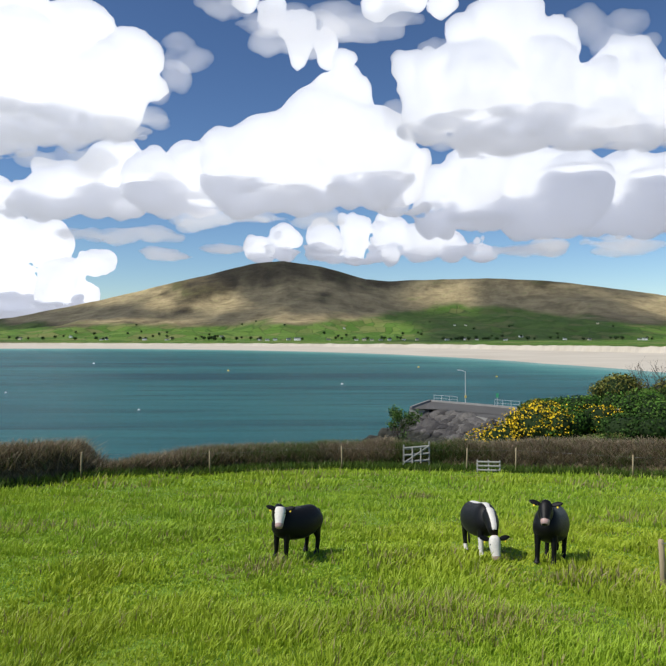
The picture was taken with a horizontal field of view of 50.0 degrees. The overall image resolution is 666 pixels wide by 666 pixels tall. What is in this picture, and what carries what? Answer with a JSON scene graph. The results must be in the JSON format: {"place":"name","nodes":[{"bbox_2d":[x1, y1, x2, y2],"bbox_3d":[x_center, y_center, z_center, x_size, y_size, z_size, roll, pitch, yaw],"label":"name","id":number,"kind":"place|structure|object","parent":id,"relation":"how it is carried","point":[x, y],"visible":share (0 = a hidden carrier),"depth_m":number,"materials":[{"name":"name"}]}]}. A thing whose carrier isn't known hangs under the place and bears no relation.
{"place":"outdoors","nodes":[
{"label":"outdoors","id":0,"kind":"place"},
{"bbox_2d":[0,261,665,665],"bbox_3d":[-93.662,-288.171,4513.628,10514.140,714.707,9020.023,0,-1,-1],"label":"ground","id":1,"kind":"structure","parent":0,"point":[310,303],"depth_m":3089.68,"materials":[{"name":"green plant"}]},
{"bbox_2d":[266,503,322,560],"bbox_3d":[-0.633,3.109,11.329,0.530,0.976,1.332,0,-1,29],"label":"cow","id":2,"kind":"object","parent":1,"relation":"on","point":[289,523],"visible":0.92,"depth_m":11.21},
{"bbox_2d":[8,320,652,340],"bbox_3d":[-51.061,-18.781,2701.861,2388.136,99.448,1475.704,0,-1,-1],"label":"trees","id":3,"kind":"object","parent":1,"relation":"on","point":[223,338],"visible":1,"depth_m":2370.37,"materials":[{"name":"green plant"}]},
{"bbox_2d":[0,465,665,665],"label":"grass","id":4,"kind":"structure","parent":1,"relation":"on","point":[440,584],"depth_m":10.00,"materials":[{"name":"green plant"}]},
{"bbox_2d":[0,434,665,488],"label":"hedge bank","id":5,"kind":"structure","parent":1,"relation":"on","point":[22,462],"depth_m":35.77,"materials":[{"name":"brown plant"}]},
{"bbox_2d":[80,446,637,479],"bbox_3d":[2.749,6.233,33.894,26.880,2.371,8.195,0,-1,-1],"label":"fence hedge","id":6,"kind":"object","parent":1,"relation":"on","point":[467,450],"visible":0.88,"depth_m":35.52,"materials":[{"name":"brown wood"}]},
{"bbox_2d":[363,409,499,444],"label":"armour rock","id":7,"kind":"object","parent":1,"relation":"on","point":[437,425],"visible":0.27,"depth_m":94.44,"materials":[{"name":"grey stone"}]},
{"bbox_2d":[409,370,519,423],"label":"pier","id":8,"kind":"structure","parent":1,"relation":"on","point":[484,412],"depth_m":105.24,"materials":[{"name":"concrete"}]},
{"bbox_2d":[460,501,509,560],"bbox_3d":[2.356,3.111,11.248,0.479,0.922,1.445,0,-1,-7],"label":"cow","id":9,"kind":"object","parent":1,"relation":"on","point":[480,520],"visible":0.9,"depth_m":10.98},
{"bbox_2d":[385,360,665,441],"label":"shrubs","id":10,"kind":"object","parent":1,"relation":"on","point":[395,414],"visible":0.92,"depth_m":41.37,"materials":[{"name":"green plant"}]},
{"bbox_2d":[529,499,569,565],"bbox_3d":[3.255,2.960,10.720,0.497,1.123,1.472,0,-1,25],"label":"cow","id":11,"kind":"object","parent":1,"relation":"on","point":[551,524],"visible":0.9,"depth_m":10.46},
{"bbox_2d":[465,372,665,442],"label":"shrubs","id":12,"kind":"object","parent":1,"relation":"on","point":[643,412],"visible":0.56,"depth_m":45.48,"materials":[{"name":"green plant"}]},
{"bbox_2d":[658,539,665,586],"bbox_3d":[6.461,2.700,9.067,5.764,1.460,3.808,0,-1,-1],"label":"fence post","id":13,"kind":"object","parent":1,"relation":"on","point":[662,560],"visible":0.75,"depth_m":8.81,"materials":[{"name":"brown wood"}]},
{"bbox_2d":[0,349,665,461],"bbox_3d":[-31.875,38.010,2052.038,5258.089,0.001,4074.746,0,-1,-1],"label":"sea water","id":14,"kind":"structure","parent":0,"point":[186,397],"depth_m":200.49,"materials":[{"name":"teal liquid"}]},
{"bbox_2d":[0,0,665,318],"label":"sky","id":15,"kind":"structure","parent":0,"point":[145,144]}
]}

